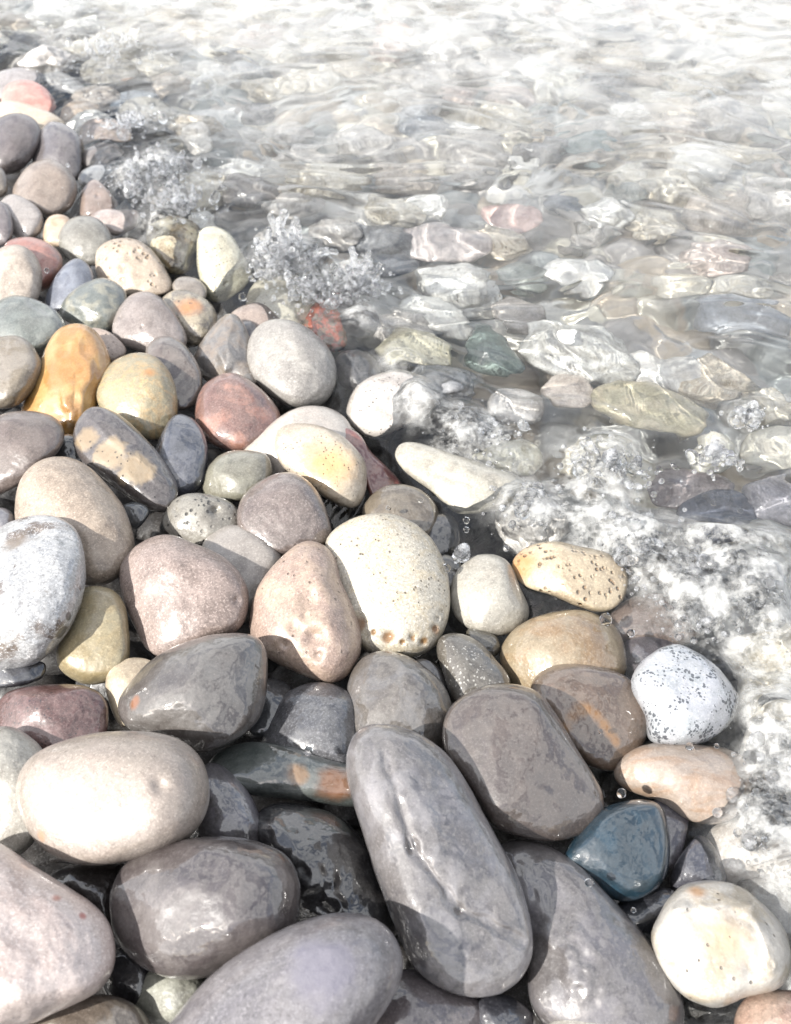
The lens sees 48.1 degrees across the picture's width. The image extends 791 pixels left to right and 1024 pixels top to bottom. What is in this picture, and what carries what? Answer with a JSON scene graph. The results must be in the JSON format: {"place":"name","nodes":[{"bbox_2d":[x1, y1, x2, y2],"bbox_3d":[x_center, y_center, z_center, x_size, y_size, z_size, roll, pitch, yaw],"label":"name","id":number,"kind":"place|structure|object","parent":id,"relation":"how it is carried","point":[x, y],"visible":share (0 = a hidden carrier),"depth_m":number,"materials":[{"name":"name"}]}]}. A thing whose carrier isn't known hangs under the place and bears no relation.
{"place":"outdoors","nodes":[
{"label":"outdoors","id":0,"kind":"place"},
{"bbox_2d":[0,167,572,1023],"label":"ground","id":1,"kind":"structure","parent":0,"point":[36,853],"depth_m":0.70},
{"bbox_2d":[0,68,36,98],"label":"pebble","id":2,"kind":"object","parent":1,"relation":"on","point":[8,76],"visible":0.39,"depth_m":1.45,"materials":[{"name":"stone"}]},
{"bbox_2d":[0,113,40,174],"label":"pebble","id":3,"kind":"object","parent":1,"relation":"on","point":[20,133],"visible":0.97,"depth_m":1.24,"materials":[{"name":"stone"}]},
{"bbox_2d":[0,726,41,854],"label":"pebble","id":4,"kind":"object","parent":1,"relation":"on","point":[19,748],"visible":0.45,"depth_m":0.52,"materials":[{"name":"stone"}]},
{"bbox_2d":[0,335,41,408],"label":"pebble","id":5,"kind":"object","parent":1,"relation":"on","point":[20,365],"visible":1,"depth_m":0.83,"materials":[{"name":"stone"}]},
{"bbox_2d":[1,194,43,237],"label":"pebble","id":6,"kind":"object","parent":1,"relation":"on","point":[27,217],"visible":0.79,"depth_m":1.10,"materials":[{"name":"stone"}]},
{"bbox_2d":[0,661,45,687],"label":"pebble","id":7,"kind":"object","parent":1,"relation":"on","point":[19,677],"visible":0.81,"depth_m":0.60,"materials":[{"name":"stone"}]},
{"bbox_2d":[1,80,50,110],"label":"pebble","id":8,"kind":"object","parent":1,"relation":"on","point":[33,93],"visible":0.62,"depth_m":1.39,"materials":[{"name":"stone"}]},
{"bbox_2d":[0,411,64,494],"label":"pebble","id":9,"kind":"object","parent":1,"relation":"on","point":[28,439],"visible":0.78,"depth_m":0.75,"materials":[{"name":"stone"}]},
{"bbox_2d":[0,101,64,128],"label":"pebble","id":10,"kind":"object","parent":1,"relation":"on","point":[42,117],"visible":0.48,"depth_m":1.33,"materials":[{"name":"stone"}]},
{"bbox_2d":[0,295,65,356],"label":"pebble","id":11,"kind":"object","parent":1,"relation":"on","point":[37,324],"visible":0.64,"depth_m":0.90,"materials":[{"name":"stone"}]},
{"bbox_2d":[5,237,62,291],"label":"pebble","id":12,"kind":"object","parent":1,"relation":"on","point":[48,255],"visible":0.54,"depth_m":1.02,"materials":[{"name":"stone"}]},
{"bbox_2d":[0,245,41,299],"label":"pebble","id":13,"kind":"object","parent":12,"relation":"on","point":[20,270],"visible":0.73,"depth_m":0.97,"materials":[{"name":"stone"}]},
{"bbox_2d":[0,514,85,669],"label":"pebble","id":14,"kind":"object","parent":1,"relation":"on","point":[42,574],"visible":1,"depth_m":0.60,"materials":[{"name":"stone"}]},
{"bbox_2d":[17,44,70,66],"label":"submerged stone","id":15,"kind":"object","parent":1,"relation":"on","point":[43,54],"visible":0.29,"depth_m":1.48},
{"bbox_2d":[12,159,76,216],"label":"pebble","id":16,"kind":"object","parent":1,"relation":"on","point":[39,184],"visible":0.88,"depth_m":1.15,"materials":[{"name":"stone"}]},
{"bbox_2d":[0,684,108,748],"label":"pebble","id":17,"kind":"object","parent":1,"relation":"on","point":[43,716],"visible":0.69,"depth_m":0.57,"materials":[{"name":"stone"}]},
{"bbox_2d":[43,214,69,246],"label":"pebble","id":18,"kind":"object","parent":1,"relation":"on","point":[54,224],"visible":0.68,"depth_m":1.08,"materials":[{"name":"stone"}]},
{"bbox_2d":[32,121,81,179],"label":"pebble","id":19,"kind":"object","parent":1,"relation":"on","point":[60,142],"visible":0.66,"depth_m":1.24,"materials":[{"name":"stone"}]},
{"bbox_2d":[0,843,115,1023],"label":"pebble","id":20,"kind":"object","parent":1,"relation":"on","point":[57,949],"visible":1,"depth_m":0.42,"materials":[{"name":"stone"}]},
{"bbox_2d":[21,323,110,433],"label":"pebble","id":21,"kind":"object","parent":1,"relation":"on","point":[75,359],"visible":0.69,"depth_m":0.83,"materials":[{"name":"stone"}]},
{"bbox_2d":[45,258,93,311],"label":"pebble","id":22,"kind":"object","parent":1,"relation":"on","point":[72,275],"visible":0.69,"depth_m":0.98,"materials":[{"name":"stone"}]},
{"bbox_2d":[14,456,134,585],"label":"pebble","id":23,"kind":"object","parent":1,"relation":"on","point":[82,499],"visible":0.69,"depth_m":0.68,"materials":[{"name":"stone"}]},
{"bbox_2d":[58,216,111,265],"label":"pebble","id":24,"kind":"object","parent":1,"relation":"on","point":[84,238],"visible":0.81,"depth_m":1.06,"materials":[{"name":"stone"}]},
{"bbox_2d":[50,863,124,939],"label":"pebble","id":25,"kind":"object","parent":1,"relation":"on","point":[93,884],"visible":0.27,"depth_m":0.50,"materials":[{"name":"stone"}]},
{"bbox_2d":[33,993,150,1023],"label":"pebble","id":26,"kind":"object","parent":1,"relation":"on","point":[96,1008],"visible":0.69,"depth_m":0.44,"materials":[{"name":"stone"}]},
{"bbox_2d":[56,586,129,684],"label":"pebble","id":27,"kind":"object","parent":1,"relation":"on","point":[93,647],"visible":0.83,"depth_m":0.61,"materials":[{"name":"stone"}]},
{"bbox_2d":[59,278,126,331],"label":"pebble","id":28,"kind":"object","parent":1,"relation":"on","point":[96,303],"visible":0.83,"depth_m":0.94,"materials":[{"name":"stone"}]},
{"bbox_2d":[80,179,111,215],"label":"pebble","id":29,"kind":"object","parent":1,"relation":"on","point":[89,204],"visible":0.7,"depth_m":1.15,"materials":[{"name":"stone"}]},
{"bbox_2d":[91,209,124,234],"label":"pebble","id":30,"kind":"object","parent":1,"relation":"on","point":[112,220],"visible":0.62,"depth_m":1.11,"materials":[{"name":"stone"}]},
{"bbox_2d":[16,731,209,865],"bbox_3d":[-0.164,0.163,0.509,0.115,0.065,0.081,0,45,0],"label":"pebble","id":31,"kind":"object","parent":1,"relation":"on","point":[103,798],"visible":1,"depth_m":0.48,"materials":[{"name":"stone"}]},
{"bbox_2d":[73,406,177,511],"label":"pebble","id":32,"kind":"object","parent":1,"relation":"on","point":[118,452],"visible":0.98,"depth_m":0.75,"materials":[{"name":"stone"}]},
{"bbox_2d":[102,947,148,1004],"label":"pebble","id":33,"kind":"object","parent":1,"relation":"on","point":[126,979],"visible":0.52,"depth_m":0.47,"materials":[{"name":"stone"}]},
{"bbox_2d":[105,657,150,726],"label":"pebble","id":34,"kind":"object","parent":1,"relation":"on","point":[120,676],"visible":0.55,"depth_m":0.60,"materials":[{"name":"stone"}]},
{"bbox_2d":[95,238,172,296],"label":"pebble","id":35,"kind":"object","parent":1,"relation":"on","point":[130,266],"visible":0.83,"depth_m":1.01,"materials":[{"name":"stone"}]},
{"bbox_2d":[96,353,177,439],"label":"pebble","id":36,"kind":"object","parent":1,"relation":"on","point":[138,391],"visible":0.81,"depth_m":0.81,"materials":[{"name":"stone"}]},
{"bbox_2d":[112,291,186,352],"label":"pebble","id":37,"kind":"object","parent":1,"relation":"on","point":[142,320],"visible":0.8,"depth_m":0.92,"materials":[{"name":"stone"}]},
{"bbox_2d":[151,236,175,268],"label":"pebble","id":38,"kind":"object","parent":1,"relation":"on","point":[162,247],"visible":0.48,"depth_m":1.06,"materials":[{"name":"stone"}]},
{"bbox_2d":[136,971,206,1023],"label":"pebble","id":39,"kind":"object","parent":1,"relation":"on","point":[162,1000],"visible":0.53,"depth_m":0.46,"materials":[{"name":"stone"}]},
{"bbox_2d":[145,336,201,409],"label":"pebble","id":40,"kind":"object","parent":1,"relation":"on","point":[175,356],"visible":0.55,"depth_m":0.86,"materials":[{"name":"stone"}]},
{"bbox_2d":[156,414,207,496],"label":"pebble","id":41,"kind":"object","parent":1,"relation":"on","point":[182,447],"visible":0.83,"depth_m":0.77,"materials":[{"name":"stone"}]},
{"bbox_2d":[119,534,248,655],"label":"pebble","id":42,"kind":"object","parent":1,"relation":"on","point":[176,590],"visible":0.91,"depth_m":0.63,"materials":[{"name":"stone"}]},
{"bbox_2d":[162,289,216,345],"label":"pebble","id":43,"kind":"object","parent":1,"relation":"on","point":[196,314],"visible":0.7,"depth_m":0.95,"materials":[{"name":"stone"}]},
{"bbox_2d":[118,633,267,752],"bbox_3d":[-0.133,0.117,0.580,0.098,0.059,0.084,0,45,0],"label":"pebble","id":44,"kind":"object","parent":1,"relation":"on","point":[207,693],"visible":0.93,"depth_m":0.56,"materials":[{"name":"stone"}]},
{"bbox_2d":[163,493,237,544],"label":"pebble","id":45,"kind":"object","parent":1,"relation":"on","point":[197,518],"visible":0.9,"depth_m":0.72,"materials":[{"name":"stone"}]},
{"bbox_2d":[109,836,300,979],"bbox_3d":[-0.103,0.209,0.473,0.104,0.071,0.074,0,45,0],"label":"pebble","id":46,"kind":"object","parent":1,"relation":"on","point":[195,908],"visible":0.88,"depth_m":0.45,"materials":[{"name":"stone"}]},
{"bbox_2d":[197,226,239,293],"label":"pebble","id":47,"kind":"object","parent":1,"relation":"on","point":[218,250],"visible":0.63,"depth_m":1.03,"materials":[{"name":"stone"}]},
{"bbox_2d":[189,763,258,841],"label":"pebble","id":48,"kind":"object","parent":1,"relation":"on","point":[232,810],"visible":0.49,"depth_m":0.53,"materials":[{"name":"stone"}]},
{"bbox_2d":[194,313,260,387],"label":"pebble","id":49,"kind":"object","parent":1,"relation":"on","point":[222,347],"visible":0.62,"depth_m":0.89,"materials":[{"name":"stone"}]},
{"bbox_2d":[202,450,272,501],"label":"pebble","id":50,"kind":"object","parent":1,"relation":"on","point":[233,476],"visible":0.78,"depth_m":0.76,"materials":[{"name":"stone"}]},
{"bbox_2d":[195,373,280,450],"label":"pebble","id":51,"kind":"object","parent":1,"relation":"on","point":[234,411],"visible":0.89,"depth_m":0.81,"materials":[{"name":"stone"}]},
{"bbox_2d":[202,525,281,623],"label":"pebble","id":52,"kind":"object","parent":1,"relation":"on","point":[252,558],"visible":0.44,"depth_m":0.69,"materials":[{"name":"stone"}]},
{"bbox_2d":[231,304,267,326],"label":"pebble","id":53,"kind":"object","parent":1,"relation":"on","point":[256,314],"visible":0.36,"depth_m":0.95,"materials":[{"name":"stone"}]},
{"bbox_2d":[244,678,292,739],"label":"pebble","id":54,"kind":"object","parent":1,"relation":"on","point":[278,690],"visible":0.49,"depth_m":0.59,"materials":[{"name":"stone"}]},
{"bbox_2d":[209,742,353,806],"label":"pebble","id":55,"kind":"object","parent":1,"relation":"on","point":[265,769],"visible":0.82,"depth_m":0.55,"materials":[{"name":"stone"}]},
{"bbox_2d":[236,472,331,554],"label":"pebble","id":56,"kind":"object","parent":1,"relation":"on","point":[282,513],"visible":0.91,"depth_m":0.70,"materials":[{"name":"stone"}]},
{"bbox_2d":[169,913,402,1023],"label":"pebble","id":57,"kind":"object","parent":1,"relation":"on","point":[338,968],"visible":1,"depth_m":0.41,"materials":[{"name":"stone"}]},
{"bbox_2d":[247,319,335,407],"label":"pebble","id":58,"kind":"object","parent":1,"relation":"on","point":[291,363],"visible":0.98,"depth_m":0.86,"materials":[{"name":"stone"}]},
{"bbox_2d":[245,406,351,474],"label":"pebble","id":59,"kind":"object","parent":1,"relation":"on","point":[326,417],"visible":0.49,"depth_m":0.81,"materials":[{"name":"stone"}]},
{"bbox_2d":[249,541,361,682],"bbox_3d":[-0.068,0.076,0.645,0.077,0.060,0.116,-16,47,-15],"label":"pebble","id":60,"kind":"object","parent":1,"relation":"on","point":[303,620],"visible":0.96,"depth_m":0.62,"materials":[{"name":"stone"}]},
{"bbox_2d":[262,682,354,762],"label":"pebble","id":61,"kind":"object","parent":1,"relation":"on","point":[318,717],"visible":0.69,"depth_m":0.58,"materials":[{"name":"stone"}]},
{"bbox_2d":[275,423,366,507],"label":"pebble","id":62,"kind":"object","parent":1,"relation":"on","point":[328,464],"visible":0.92,"depth_m":0.76,"materials":[{"name":"stone"}]},
{"bbox_2d":[258,803,396,935],"bbox_3d":[-0.040,0.210,0.523,0.065,0.061,0.100,-19,48,-18],"label":"pebble","id":63,"kind":"object","parent":1,"relation":"on","point":[326,852],"visible":0.72,"depth_m":0.50,"materials":[{"name":"stone"}]},
{"bbox_2d":[345,428,400,495],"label":"pebble","id":64,"kind":"object","parent":1,"relation":"on","point":[380,474],"visible":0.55,"depth_m":0.79,"materials":[{"name":"stone"}]},
{"bbox_2d":[346,372,412,436],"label":"pebble","id":65,"kind":"object","parent":1,"relation":"on","point":[369,409],"visible":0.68,"depth_m":0.84,"materials":[{"name":"stone"}]},
{"bbox_2d":[325,513,449,657],"bbox_3d":[-0.002,0.056,0.679,0.089,0.066,0.129,-16,47,-15],"label":"pebble","id":66,"kind":"object","parent":1,"relation":"on","point":[394,577],"visible":0.85,"depth_m":0.65,"materials":[{"name":"stone"}]},
{"bbox_2d":[347,651,451,749],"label":"pebble","id":67,"kind":"object","parent":1,"relation":"on","point":[397,689],"visible":0.62,"depth_m":0.58,"materials":[{"name":"stone"}]},
{"bbox_2d":[362,484,438,533],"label":"pebble","id":68,"kind":"object","parent":1,"relation":"on","point":[401,500],"visible":0.56,"depth_m":0.74,"materials":[{"name":"stone"}]},
{"bbox_2d":[376,968,479,1023],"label":"pebble","id":69,"kind":"object","parent":1,"relation":"on","point":[418,998],"visible":0.67,"depth_m":0.45,"materials":[{"name":"stone"}]},
{"bbox_2d":[346,724,532,997],"bbox_3d":[0.023,0.190,0.501,0.075,0.073,0.155,-16,47,-15],"label":"pebble","id":70,"kind":"object","parent":1,"relation":"on","point":[449,884],"visible":1,"depth_m":0.47,"materials":[{"name":"stone"}]},
{"bbox_2d":[428,513,450,554],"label":"pebble","id":71,"kind":"object","parent":1,"relation":"on","point":[439,534],"visible":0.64,"depth_m":0.73,"materials":[{"name":"stone"}]},
{"bbox_2d":[395,442,515,507],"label":"pebble","id":72,"kind":"object","parent":1,"relation":"on","point":[448,478],"visible":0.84,"depth_m":0.76,"materials":[{"name":"stone"}]},
{"bbox_2d":[437,633,510,702],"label":"pebble","id":73,"kind":"object","parent":1,"relation":"on","point":[467,663],"visible":0.77,"depth_m":0.62,"materials":[{"name":"stone"}]},
{"bbox_2d":[450,554,528,635],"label":"pebble","id":74,"kind":"object","parent":1,"relation":"on","point":[486,594],"visible":0.98,"depth_m":0.67,"materials":[{"name":"stone"}]},
{"bbox_2d":[477,993,533,1023],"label":"pebble","id":75,"kind":"object","parent":1,"relation":"on","point":[501,1008],"visible":0.93,"depth_m":0.46,"materials":[{"name":"stone"}]},
{"bbox_2d":[442,683,604,841],"bbox_3d":[0.076,0.156,0.553,0.080,0.065,0.107,-21,49,-20],"label":"pebble","id":76,"kind":"object","parent":1,"relation":"on","point":[513,753],"visible":0.95,"depth_m":0.53,"materials":[{"name":"stone"}]},
{"bbox_2d":[500,609,624,687],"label":"pebble","id":77,"kind":"object","parent":1,"relation":"on","point":[532,649],"visible":0.61,"depth_m":0.63,"materials":[{"name":"stone"}]},
{"bbox_2d":[512,541,627,611],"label":"pebble","id":78,"kind":"object","parent":1,"relation":"on","point":[586,578],"visible":1,"depth_m":0.67,"materials":[{"name":"stone"}]},
{"bbox_2d":[530,664,646,770],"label":"pebble","id":79,"kind":"object","parent":1,"relation":"on","point":[586,702],"visible":0.77,"depth_m":0.58,"materials":[{"name":"stone"}]},
{"bbox_2d":[501,839,684,1023],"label":"pebble","id":80,"kind":"object","parent":1,"relation":"on","point":[594,959],"visible":0.88,"depth_m":0.47,"materials":[{"name":"stone"}]},
{"bbox_2d":[564,799,669,901],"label":"pebble","id":81,"kind":"object","parent":1,"relation":"on","point":[619,851],"visible":0.94,"depth_m":0.52,"materials":[{"name":"stone"}]},
{"bbox_2d":[618,887,674,940],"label":"pebble","id":82,"kind":"object","parent":1,"relation":"on","point":[644,916],"visible":0.38,"depth_m":0.51,"materials":[{"name":"stone"}]},
{"bbox_2d":[654,800,687,868],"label":"pebble","id":83,"kind":"object","parent":1,"relation":"on","point":[677,825],"visible":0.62,"depth_m":0.55,"materials":[{"name":"stone"}]},
{"bbox_2d":[614,743,740,821],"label":"pebble","id":84,"kind":"object","parent":1,"relation":"on","point":[696,783],"visible":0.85,"depth_m":0.56,"materials":[{"name":"stone"}]},
{"bbox_2d":[631,644,736,744],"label":"pebble","id":85,"kind":"object","parent":1,"relation":"on","point":[683,694],"visible":0.99,"depth_m":0.58,"materials":[{"name":"stone"}]},
{"bbox_2d":[669,839,714,890],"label":"pebble","id":86,"kind":"object","parent":1,"relation":"on","point":[691,864],"visible":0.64,"depth_m":0.53,"materials":[{"name":"stone"}]},
{"bbox_2d":[651,880,790,1007],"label":"pebble","id":87,"kind":"object","parent":1,"relation":"on","point":[717,944],"visible":1,"depth_m":0.47,"materials":[{"name":"stone"}]},
{"bbox_2d":[734,990,790,1023],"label":"pebble","id":88,"kind":"object","parent":1,"relation":"on","point":[773,1007],"visible":0.98,"depth_m":0.47,"materials":[{"name":"stone"}]},
{"bbox_2d":[0,0,790,1023],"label":"water","id":89,"kind":"structure","parent":0,"point":[504,190],"depth_m":1.07,"materials":[{"name":"clear liquid"}]},
{"bbox_2d":[65,32,153,65],"bbox_3d":[-0.487,-0.798,1.515,0.096,0.032,0.173,-30,52,-26],"label":"splash","id":90,"kind":"object","parent":89,"relation":"on","point":[115,38],"visible":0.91,"depth_m":1.52,"materials":[{"name":"white liquid"}]},
{"bbox_2d":[100,109,166,140],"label":"splash","id":91,"kind":"object","parent":89,"relation":"on","point":[123,131],"visible":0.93,"depth_m":1.29,"materials":[{"name":"white liquid"}]},
{"bbox_2d":[62,150,223,213],"bbox_3d":[-0.334,-0.447,1.163,0.219,0.026,0.208,17,48,17],"label":"froth","id":92,"kind":"object","parent":89,"relation":"on","point":[154,173],"visible":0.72,"depth_m":1.15,"materials":[{"name":"white liquid"}]},
{"bbox_2d":[120,142,224,198],"bbox_3d":[-0.301,-0.464,1.174,0.129,0.043,0.150,-12,46,-12],"label":"splash","id":93,"kind":"object","parent":89,"relation":"on","point":[131,180],"visible":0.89,"depth_m":1.15,"materials":[{"name":"white liquid"}]},
{"bbox_2d":[157,184,220,222],"bbox_3d":[-0.265,-0.389,1.107,0.056,0.033,0.085,22,49,21],"label":"splash","id":94,"kind":"object","parent":89,"relation":"on","point":[184,208],"visible":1,"depth_m":1.10,"materials":[{"name":"white liquid"}]},
{"bbox_2d":[118,180,261,239],"bbox_3d":[-0.269,-0.375,1.094,0.126,0.021,0.197,25,50,23],"label":"froth","id":95,"kind":"object","parent":89,"relation":"on","point":[163,199],"visible":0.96,"depth_m":1.10,"materials":[{"name":"white liquid"}]},
{"bbox_2d":[251,209,338,287],"bbox_3d":[-0.125,-0.295,0.990,0.086,0.072,0.091,33,54,29],"label":"splash","id":96,"kind":"object","parent":89,"relation":"on","point":[283,248],"visible":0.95,"depth_m":0.98,"materials":[{"name":"white liquid"}]},
{"bbox_2d":[287,263,344,308],"bbox_3d":[-0.086,-0.253,0.972,0.064,0.030,0.094,0,45,0],"label":"splash","id":97,"kind":"object","parent":89,"relation":"on","point":[315,291],"visible":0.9,"depth_m":0.96,"materials":[{"name":"white liquid"}]},
{"bbox_2d":[247,255,398,317],"bbox_3d":[-0.080,-0.240,0.960,0.168,0.020,0.169,0,45,0],"label":"froth","id":98,"kind":"object","parent":89,"relation":"on","point":[309,284],"visible":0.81,"depth_m":0.96,"materials":[{"name":"white liquid"}]},
{"bbox_2d":[332,246,392,303],"bbox_3d":[-0.034,-0.258,0.968,0.061,0.066,0.056,-15,47,-14],"label":"splash","id":99,"kind":"object","parent":89,"relation":"on","point":[368,269],"visible":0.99,"depth_m":0.95,"materials":[{"name":"white liquid"}]},
{"bbox_2d":[570,437,642,488],"bbox_3d":[0.184,-0.043,0.756,0.066,0.037,0.064,20,48,19],"label":"splash","id":100,"kind":"object","parent":89,"relation":"on","point":[588,447],"visible":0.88,"depth_m":0.75,"materials":[{"name":"white liquid"}]},
{"bbox_2d":[551,426,682,505],"bbox_3d":[0.188,-0.042,0.756,0.112,0.026,0.116,0,45,0],"label":"froth","id":101,"kind":"object","parent":89,"relation":"on","point":[653,494],"visible":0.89,"depth_m":0.75,"materials":[{"name":"white liquid"}]},
{"bbox_2d":[597,494,663,583],"bbox_3d":[0.185,0.018,0.700,0.056,0.036,0.075,-20,48,-19],"label":"splash","id":102,"kind":"object","parent":89,"relation":"on","point":[621,557],"visible":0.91,"depth_m":0.69,"materials":[{"name":"white liquid"}]},
{"bbox_2d":[667,544,731,581],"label":"splash","id":103,"kind":"object","parent":89,"relation":"on","point":[690,561],"visible":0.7,"depth_m":0.67,"materials":[{"name":"white liquid"}]},
{"bbox_2d":[685,439,742,467],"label":"splash","id":104,"kind":"object","parent":89,"relation":"on","point":[715,449],"visible":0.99,"depth_m":0.77,"materials":[{"name":"white liquid"}]},
{"bbox_2d":[727,400,766,431],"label":"splash","id":105,"kind":"object","parent":89,"relation":"on","point":[738,416],"visible":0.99,"depth_m":0.81,"materials":[{"name":"white liquid"}]},
{"bbox_2d":[729,547,790,619],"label":"splash","id":106,"kind":"object","parent":89,"relation":"on","point":[768,583],"visible":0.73,"depth_m":0.65,"materials":[{"name":"white liquid"}]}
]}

